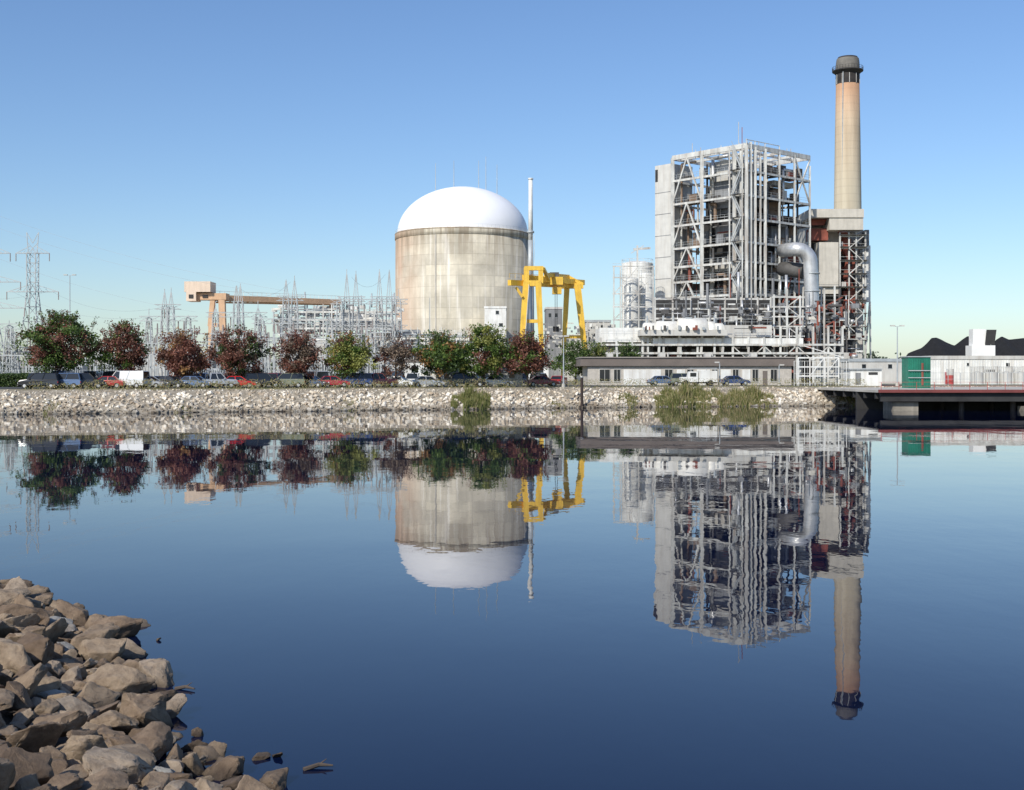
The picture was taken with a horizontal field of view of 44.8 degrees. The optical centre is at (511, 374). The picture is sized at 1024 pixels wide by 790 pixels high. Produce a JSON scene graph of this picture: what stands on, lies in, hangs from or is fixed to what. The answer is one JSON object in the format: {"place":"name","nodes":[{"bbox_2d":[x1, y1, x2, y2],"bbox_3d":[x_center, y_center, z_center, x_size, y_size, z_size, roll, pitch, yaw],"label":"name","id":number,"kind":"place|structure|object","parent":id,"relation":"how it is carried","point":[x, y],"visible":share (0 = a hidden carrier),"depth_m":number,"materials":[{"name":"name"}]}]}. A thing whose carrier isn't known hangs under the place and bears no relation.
{"place":"outdoors","nodes":[
{"label":"outdoors","id":0,"kind":"place"},
{"bbox_2d":[0,658,84,747],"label":"bank","id":1,"kind":"structure","parent":0,"point":[7,716],"depth_m":15.53,"materials":[{"name":"soil"}]},
{"bbox_2d":[0,576,288,789],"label":"shore rocks","id":2,"kind":"object","parent":1,"relation":"on","point":[110,719],"visible":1,"depth_m":15.64,"materials":[{"name":"brown stone"}]},
{"bbox_2d":[395,226,527,239],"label":"ring beam","id":3,"kind":"structure","parent":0,"point":[481,230],"depth_m":380.67,"materials":[{"name":"concrete"}]},
{"bbox_2d":[397,186,527,231],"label":"dome roof","id":4,"kind":"structure","parent":3,"relation":"on","point":[462,205],"depth_m":384.04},
{"bbox_2d":[0,406,1023,789],"bbox_3d":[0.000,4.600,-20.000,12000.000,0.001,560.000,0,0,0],"label":"lake water","id":5,"kind":"structure","parent":0,"point":[712,598],"depth_m":27.39,"materials":[{"name":"blue liquid"}]},
{"bbox_2d":[175,682,332,770],"bbox_3d":[-3.548,4.562,16.273,0.333,0.112,4.604,0,0,-35],"label":"driftwood stick","id":6,"kind":"object","parent":5,"relation":"on","point":[315,765],"visible":0.98,"depth_m":14.48,"materials":[{"name":"brown wood"}]},
{"bbox_2d":[816,382,1023,410],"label":"intake dock","id":7,"kind":"object","parent":5,"relation":"in","point":[916,398],"visible":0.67,"depth_m":156.12,"materials":[{"name":"concrete"}]},
{"bbox_2d":[900,356,930,387],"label":"green machinery container","id":8,"kind":"object","parent":7,"relation":"on","point":[915,369],"visible":0.98,"depth_m":176.00,"materials":[{"name":"metal"}]},
{"bbox_2d":[0,381,1023,414],"bbox_3d":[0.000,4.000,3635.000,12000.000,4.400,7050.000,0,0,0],"label":"ground","id":9,"kind":"structure","parent":0,"point":[245,394],"depth_m":158.33,"materials":[{"name":"soil"}]},
{"bbox_2d":[0,320,19,372],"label":"substation gantry","id":10,"kind":"object","parent":9,"relation":"on","point":[8,332],"visible":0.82,"depth_m":244.87,"materials":[{"name":"metal"}]},
{"bbox_2d":[0,372,39,386],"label":"hedge","id":11,"kind":"object","parent":9,"relation":"on","point":[9,379],"visible":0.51,"depth_m":171.26,"materials":[{"name":"green plant"}]},
{"bbox_2d":[2,331,43,372],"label":"substation gantry","id":12,"kind":"object","parent":9,"relation":"on","point":[15,351],"visible":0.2,"depth_m":249.46,"materials":[{"name":"metal"}]},
{"bbox_2d":[6,232,58,373],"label":"transmission tower","id":13,"kind":"structure","parent":9,"relation":"on","point":[29,289],"depth_m":311.91,"materials":[{"name":"metal"}]},
{"bbox_2d":[10,309,108,387],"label":"maple tree","id":14,"kind":"object","parent":9,"relation":"on","point":[56,349],"visible":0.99,"depth_m":160.06,"materials":[{"name":"green plant"}]},
{"bbox_2d":[89,318,150,387],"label":"maple tree","id":15,"kind":"object","parent":9,"relation":"on","point":[125,358],"visible":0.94,"depth_m":162.02,"materials":[{"name":"red plant"}]},
{"bbox_2d":[154,289,180,375],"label":"substation gantry","id":16,"kind":"object","parent":9,"relation":"on","point":[167,319],"visible":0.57,"depth_m":261.46,"materials":[{"name":"metal"}]},
{"bbox_2d":[139,316,197,375],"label":"substation gantry","id":17,"kind":"object","parent":9,"relation":"on","point":[148,323],"visible":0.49,"depth_m":269.93,"materials":[{"name":"metal"}]},
{"bbox_2d":[152,327,217,378],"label":"maple tree","id":18,"kind":"object","parent":9,"relation":"on","point":[178,363],"visible":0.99,"depth_m":160.90,"materials":[{"name":"red plant"}]},
{"bbox_2d":[0,319,404,375],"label":"switchyard equipment","id":19,"kind":"object","parent":9,"relation":"on","point":[212,370],"visible":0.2,"depth_m":251.84,"materials":[{"name":"metal"}]},
{"bbox_2d":[206,302,267,371],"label":"substation gantry","id":20,"kind":"object","parent":9,"relation":"on","point":[217,320],"visible":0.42,"depth_m":271.46,"materials":[{"name":"metal"}]},
{"bbox_2d":[232,283,244,356],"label":"substation gantry","id":21,"kind":"object","parent":9,"relation":"on","point":[238,305],"visible":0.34,"depth_m":264.93,"materials":[{"name":"metal"}]},
{"bbox_2d":[211,324,274,386],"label":"maple tree","id":22,"kind":"object","parent":9,"relation":"on","point":[229,357],"visible":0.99,"depth_m":161.99,"materials":[{"name":"red plant"}]},
{"bbox_2d":[184,281,340,348],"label":"tan gantry crane","id":23,"kind":"object","parent":9,"relation":"on","point":[198,291],"visible":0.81,"depth_m":316.42,"materials":[{"name":"paint"}]},
{"bbox_2d":[276,276,303,372],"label":"substation gantry","id":24,"kind":"object","parent":9,"relation":"on","point":[288,307],"visible":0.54,"depth_m":267.92,"materials":[{"name":"metal"}]},
{"bbox_2d":[251,312,339,372],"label":"substation gantry","id":25,"kind":"object","parent":9,"relation":"on","point":[327,327],"visible":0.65,"depth_m":261.45,"materials":[{"name":"metal"}]},
{"bbox_2d":[269,327,325,387],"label":"maple tree","id":26,"kind":"object","parent":9,"relation":"on","point":[309,354],"visible":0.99,"depth_m":163.25,"materials":[{"name":"red plant"}]},
{"bbox_2d":[321,329,379,387],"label":"maple tree","id":27,"kind":"object","parent":9,"relation":"on","point":[347,354],"visible":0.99,"depth_m":164.76,"materials":[{"name":"green plant"}]},
{"bbox_2d":[337,269,364,348],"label":"substation gantry","id":28,"kind":"object","parent":9,"relation":"on","point":[349,314],"visible":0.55,"depth_m":269.93,"materials":[{"name":"metal"}]},
{"bbox_2d":[330,289,407,360],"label":"substation gantry","id":29,"kind":"object","parent":9,"relation":"on","point":[342,325],"visible":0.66,"depth_m":267.90,"materials":[{"name":"metal"}]},
{"bbox_2d":[370,269,398,368],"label":"substation gantry","id":30,"kind":"object","parent":9,"relation":"on","point":[382,301],"visible":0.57,"depth_m":271.93,"materials":[{"name":"metal"}]},
{"bbox_2d":[371,332,420,386],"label":"maple tree","id":31,"kind":"object","parent":9,"relation":"on","point":[393,352],"visible":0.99,"depth_m":167.22,"materials":[{"name":"red plant"}]},
{"bbox_2d":[362,337,483,364],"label":"walls","id":32,"kind":"structure","parent":9,"relation":"on","point":[425,338],"depth_m":345.00,"materials":[{"name":"white paint"}]},
{"bbox_2d":[271,292,612,354],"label":"electrical substation","id":33,"kind":"object","parent":9,"relation":"on","point":[365,317],"visible":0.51,"depth_m":335.67,"materials":[{"name":"metal"}]},
{"bbox_2d":[408,328,476,379],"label":"maple tree","id":34,"kind":"object","parent":9,"relation":"on","point":[440,353],"visible":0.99,"depth_m":168.91,"materials":[{"name":"green plant"}]},
{"bbox_2d":[0,384,887,388],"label":"parking lot","id":35,"kind":"structure","parent":9,"relation":"on","point":[420,386],"depth_m":177.15,"materials":[{"name":"asphalt"}]},
{"bbox_2d":[17,373,62,388],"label":"parked suv","id":36,"kind":"object","parent":35,"relation":"on","point":[50,379],"visible":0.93,"depth_m":150.07,"materials":[{"name":"black paint"}]},
{"bbox_2d":[40,373,86,388],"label":"parked suv","id":37,"kind":"object","parent":35,"relation":"on","point":[73,378],"visible":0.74,"depth_m":151.20,"materials":[{"name":"blue paint"}]},
{"bbox_2d":[109,371,149,387],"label":"parked van","id":38,"kind":"object","parent":35,"relation":"on","point":[139,376],"visible":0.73,"depth_m":154.25,"materials":[{"name":"white paint"}]},
{"bbox_2d":[179,376,214,387],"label":"parked car","id":39,"kind":"object","parent":35,"relation":"on","point":[186,378],"visible":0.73,"depth_m":157.72,"materials":[{"name":"blue paint"}]},
{"bbox_2d":[198,373,237,387],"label":"parked pickup truck","id":40,"kind":"object","parent":35,"relation":"on","point":[217,376],"visible":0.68,"depth_m":158.91,"materials":[{"name":"grey paint"}]},
{"bbox_2d":[244,373,282,387],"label":"parked suv","id":41,"kind":"object","parent":35,"relation":"on","point":[267,377],"visible":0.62,"depth_m":160.84,"materials":[{"name":"black paint"}]},
{"bbox_2d":[267,373,306,387],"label":"parked suv","id":42,"kind":"object","parent":35,"relation":"on","point":[289,377],"visible":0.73,"depth_m":162.52,"materials":[{"name":"grey paint"}]},
{"bbox_2d":[340,373,373,386],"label":"parked suv","id":43,"kind":"object","parent":35,"relation":"on","point":[367,377],"visible":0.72,"depth_m":165.42,"materials":[{"name":"blue paint"}]},
{"bbox_2d":[355,373,397,386],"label":"parked pickup truck","id":44,"kind":"object","parent":35,"relation":"on","point":[382,377],"visible":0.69,"depth_m":166.61,"materials":[{"name":"red paint"}]},
{"bbox_2d":[420,368,458,386],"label":"site office trailer","id":45,"kind":"object","parent":35,"relation":"on","point":[444,377],"visible":0.38,"depth_m":176.00,"materials":[{"name":"white paint"}]},
{"bbox_2d":[449,373,486,386],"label":"parked suv","id":46,"kind":"object","parent":35,"relation":"on","point":[460,377],"visible":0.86,"depth_m":171.18,"materials":[{"name":"black paint"}]},
{"bbox_2d":[485,368,521,386],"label":"site office trailer","id":47,"kind":"object","parent":35,"relation":"on","point":[506,375],"visible":0.32,"depth_m":177.00,"materials":[{"name":"white paint"}]},
{"bbox_2d":[679,368,716,385],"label":"white utility truck","id":48,"kind":"object","parent":35,"relation":"on","point":[696,376],"visible":0.69,"depth_m":189.00,"materials":[{"name":"paint"}]},
{"bbox_2d":[797,346,843,384],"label":"intake screen frame","id":49,"kind":"object","parent":35,"relation":"on","point":[818,366],"visible":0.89,"depth_m":192.93,"materials":[{"name":"white paint"}]},
{"bbox_2d":[794,361,848,385],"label":"chain link fence","id":50,"kind":"object","parent":35,"relation":"on","point":[825,373],"visible":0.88,"depth_m":189.96,"materials":[{"name":"metal"}]},
{"bbox_2d":[25,378,867,390],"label":"lawn grass strip","id":51,"kind":"object","parent":9,"relation":"on","point":[228,382],"visible":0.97,"depth_m":164.91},
{"bbox_2d":[0,351,901,372],"bbox_3d":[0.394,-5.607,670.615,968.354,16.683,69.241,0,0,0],"label":"distant treeline","id":52,"kind":"object","parent":9,"relation":"on","point":[271,364],"visible":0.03,"depth_m":645.11,"materials":[{"name":"green plant"}]},
{"bbox_2d":[395,234,527,348],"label":"cylinder wall","id":53,"kind":"structure","parent":9,"relation":"on","point":[473,271],"depth_m":380.66,"materials":[{"name":"concrete"}]},
{"bbox_2d":[461,321,517,386],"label":"maple tree","id":54,"kind":"object","parent":9,"relation":"on","point":[492,345],"visible":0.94,"depth_m":171.09,"materials":[{"name":"green plant"}]},
{"bbox_2d":[485,308,505,357],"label":"walls","id":55,"kind":"structure","parent":9,"relation":"on","point":[492,317],"depth_m":362.00,"materials":[{"name":"white paint"}]},
{"bbox_2d":[0,385,1016,414],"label":"riprap embankment","id":56,"kind":"structure","parent":9,"relation":"on","point":[382,404],"depth_m":157.79,"materials":[{"name":"stone"}]},
{"bbox_2d":[450,385,490,409],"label":"waterside bush","id":57,"kind":"object","parent":56,"relation":"on","point":[469,397],"visible":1,"depth_m":162.87,"materials":[{"name":"green plant"}]},
{"bbox_2d":[653,378,709,406],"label":"waterside tall grass","id":58,"kind":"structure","parent":56,"relation":"on","point":[681,395],"depth_m":176.46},
{"bbox_2d":[704,381,777,406],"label":"waterside tall grass","id":59,"kind":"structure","parent":56,"relation":"on","point":[753,395],"depth_m":178.63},
{"bbox_2d":[499,329,555,386],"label":"maple tree","id":60,"kind":"object","parent":9,"relation":"on","point":[526,353],"visible":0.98,"depth_m":171.88,"materials":[{"name":"red plant"}]},
{"bbox_2d":[527,178,534,349],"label":"vent stack","id":61,"kind":"object","parent":9,"relation":"on","point":[531,305],"visible":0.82,"depth_m":379.30,"materials":[{"name":"white paint"}]},
{"bbox_2d":[508,266,585,379],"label":"yellow gantry crane","id":62,"kind":"object","parent":9,"relation":"on","point":[557,282],"visible":0.85,"depth_m":298.75,"materials":[{"name":"paint"}]},
{"bbox_2d":[545,309,561,378],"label":"walls","id":63,"kind":"structure","parent":9,"relation":"on","point":[552,321],"depth_m":350.00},
{"bbox_2d":[545,339,596,382],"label":"maple tree","id":64,"kind":"object","parent":9,"relation":"on","point":[571,368],"visible":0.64,"depth_m":214.17,"materials":[{"name":"green plant"}]},
{"bbox_2d":[588,341,612,356],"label":"maple tree","id":65,"kind":"object","parent":9,"relation":"on","point":[598,350],"visible":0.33,"depth_m":217.24,"materials":[{"name":"green plant"}]},
{"bbox_2d":[612,341,642,356],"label":"maple tree","id":66,"kind":"object","parent":9,"relation":"on","point":[625,351],"visible":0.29,"depth_m":220.86,"materials":[{"name":"green plant"}]},
{"bbox_2d":[622,274,639,327],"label":"white storage tank","id":67,"kind":"object","parent":9,"relation":"on","point":[629,313],"visible":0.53,"depth_m":294.20,"materials":[{"name":"metal"}]},
{"bbox_2d":[621,258,652,304],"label":"white storage tank","id":68,"kind":"object","parent":9,"relation":"on","point":[627,270],"visible":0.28,"depth_m":308.73,"materials":[{"name":"metal"}]},
{"bbox_2d":[637,269,654,327],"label":"white storage tank","id":69,"kind":"object","parent":9,"relation":"on","point":[645,299],"visible":0.5,"depth_m":298.12,"materials":[{"name":"metal"}]},
{"bbox_2d":[655,163,691,297],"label":"lift shaft","id":70,"kind":"object","parent":9,"relation":"on","point":[662,243],"visible":0.5,"depth_m":304.75,"materials":[{"name":"metal"}]},
{"bbox_2d":[638,316,727,356],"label":"turbine generator","id":71,"kind":"object","parent":9,"relation":"on","point":[691,326],"visible":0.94,"depth_m":260.61,"materials":[{"name":"beige paint"}]},
{"bbox_2d":[582,366,791,384],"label":"walls","id":72,"kind":"structure","parent":9,"relation":"on","point":[589,373],"depth_m":198.00,"materials":[{"name":"concrete"}]},
{"bbox_2d":[575,358,794,366],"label":"roof fascia","id":73,"kind":"structure","parent":72,"relation":"on","point":[680,361],"depth_m":197.50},
{"bbox_2d":[575,357,794,358],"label":"roof coping","id":74,"kind":"object","parent":73,"relation":"on","point":[684,357],"visible":0.5,"depth_m":197.30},
{"bbox_2d":[624,370,749,384],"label":"white wall panels","id":75,"kind":"object","parent":72,"relation":"attached to","point":[639,375],"visible":0.47,"depth_m":197.95,"materials":[{"name":"paint"}]},
{"bbox_2d":[600,370,776,380],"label":"windows","id":76,"kind":"structure","parent":72,"relation":"attached to","point":[605,375],"depth_m":197.97,"materials":[{"name":"black glass"}]},
{"bbox_2d":[590,269,862,382],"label":"turbine pipe rack","id":77,"kind":"object","parent":9,"relation":"on","point":[747,323],"visible":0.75,"depth_m":267.00,"materials":[{"name":"metal"}]},
{"bbox_2d":[671,122,810,343],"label":"white columns","id":78,"kind":"structure","parent":9,"relation":"on","point":[756,152],"depth_m":293.52,"materials":[{"name":"metal"}]},
{"bbox_2d":[682,156,798,325],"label":"grey panels","id":79,"kind":"object","parent":78,"relation":"attached to","point":[721,187],"visible":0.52,"depth_m":295.19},
{"bbox_2d":[681,161,801,325],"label":"brown equipment","id":80,"kind":"object","parent":78,"relation":"on","point":[773,208],"visible":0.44,"depth_m":297.95,"materials":[{"name":"metal"}]},
{"bbox_2d":[674,141,809,324],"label":"handrails","id":81,"kind":"object","parent":78,"relation":"on","point":[740,214],"visible":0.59,"depth_m":287.23,"materials":[{"name":"metal"}]},
{"bbox_2d":[704,155,797,329],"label":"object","id":82,"kind":"object","parent":9,"relation":"on","point":[724,248],"visible":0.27,"depth_m":297.61,"materials":[{"name":"metal"}]},
{"bbox_2d":[674,165,808,314],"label":"dark equipment","id":83,"kind":"object","parent":82,"relation":"on","point":[685,276],"visible":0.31,"depth_m":297.04,"materials":[{"name":"grey metal"}]},
{"bbox_2d":[690,159,792,278],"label":"light panels","id":84,"kind":"object","parent":82,"relation":"on","point":[719,165],"visible":0.25,"depth_m":296.49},
{"bbox_2d":[685,172,798,325],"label":"rusty ducts","id":85,"kind":"object","parent":82,"relation":"on","point":[772,218],"visible":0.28,"depth_m":299.44,"materials":[{"name":"orange metal"}]},
{"bbox_2d":[687,154,801,329],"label":"lagged pipes","id":86,"kind":"object","parent":82,"relation":"on","point":[726,156],"visible":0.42,"depth_m":296.25,"materials":[{"name":"metal"}]},
{"bbox_2d":[776,242,822,343],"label":"flue gas pipe","id":87,"kind":"object","parent":9,"relation":"on","point":[808,267],"visible":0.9,"depth_m":280.12,"materials":[{"name":"metal"}]},
{"bbox_2d":[789,221,862,358],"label":"casing","id":88,"kind":"object","parent":9,"relation":"on","point":[833,237],"depth_m":312.00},
{"bbox_2d":[799,209,863,223],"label":"roof casing","id":89,"kind":"object","parent":88,"relation":"on","point":[834,213],"visible":0.29,"depth_m":305.10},
{"bbox_2d":[860,245,870,302],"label":"side casing","id":90,"kind":"object","parent":88,"relation":"attached to","point":[868,278],"visible":0.43,"depth_m":310.00,"materials":[{"name":"white paint"}]},
{"bbox_2d":[808,232,871,358],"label":"steelwork","id":91,"kind":"object","parent":9,"relation":"on","point":[865,339],"visible":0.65,"depth_m":306.82,"materials":[{"name":"metal"}]},
{"bbox_2d":[806,219,863,338],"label":"red ductwork","id":92,"kind":"object","parent":91,"relation":"on","point":[819,234],"visible":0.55,"depth_m":308.00,"materials":[{"name":"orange metal"}]},
{"bbox_2d":[807,243,866,340],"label":"dark recesses","id":93,"kind":"object","parent":91,"relation":"on","point":[829,297],"visible":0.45,"depth_m":309.80,"materials":[{"name":"metal"}]},
{"bbox_2d":[814,218,862,294],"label":"front casing","id":94,"kind":"object","parent":91,"relation":"on","point":[827,254],"visible":0.75,"depth_m":306.50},
{"bbox_2d":[832,55,863,358],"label":"power station chimney","id":95,"kind":"object","parent":9,"relation":"on","point":[848,70],"visible":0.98,"depth_m":396.61,"materials":[{"name":"concrete"}]},
{"bbox_2d":[841,369,882,385],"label":"building","id":96,"kind":"structure","parent":9,"relation":"on","point":[871,377],"depth_m":190.00,"materials":[{"name":"white paint"}]},
{"bbox_2d":[841,362,901,382],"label":"walls","id":97,"kind":"structure","parent":9,"relation":"on","point":[889,375],"depth_m":240.00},
{"bbox_2d":[840,359,901,361],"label":"parapet","id":98,"kind":"structure","parent":97,"relation":"on","point":[870,360],"depth_m":239.85,"materials":[{"name":"concrete"}]},
{"bbox_2d":[906,336,968,355],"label":"coal pile","id":99,"kind":"object","parent":9,"relation":"on","point":[935,347],"visible":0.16,"depth_m":425.51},
{"bbox_2d":[970,366,983,384],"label":"chemical tank","id":100,"kind":"object","parent":9,"relation":"on","point":[980,377],"visible":0.96,"depth_m":201.18,"materials":[{"name":"metal"}]},
{"bbox_2d":[931,356,1023,383],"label":"white warehouse","id":101,"kind":"structure","parent":9,"relation":"on","point":[940,365],"depth_m":215.00,"materials":[{"name":"paint"}]},
{"bbox_2d":[984,366,997,384],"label":"chemical tank","id":102,"kind":"object","parent":9,"relation":"on","point":[993,378],"visible":0.98,"depth_m":201.12,"materials":[{"name":"metal"}]},
{"bbox_2d":[999,366,1012,384],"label":"chemical tank","id":103,"kind":"object","parent":9,"relation":"on","point":[1003,378],"visible":0.98,"depth_m":201.15,"materials":[{"name":"metal"}]},
{"bbox_2d":[995,337,1023,355],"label":"coal pile","id":104,"kind":"object","parent":9,"relation":"on","point":[1008,347],"visible":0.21,"depth_m":404.97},
{"bbox_2d":[1013,366,1023,384],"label":"chemical tank","id":105,"kind":"object","parent":9,"relation":"on","point":[1018,376],"visible":0.96,"depth_m":201.18,"materials":[{"name":"metal"}]},
{"bbox_2d":[0,0,1023,372],"label":"sky","id":106,"kind":"structure","parent":0,"point":[263,143],"materials":[{"name":"blue"}]},
{"bbox_2d":[613,245,653,327],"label":"tank access tower","id":107,"kind":"structure","parent":0,"point":[636,249],"depth_m":289.87,"materials":[{"name":"metal"}]},
{"bbox_2d":[966,329,995,355],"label":"coal transfer tower","id":108,"kind":"structure","parent":0,"point":[981,342],"depth_m":329.50,"materials":[{"name":"metal"}]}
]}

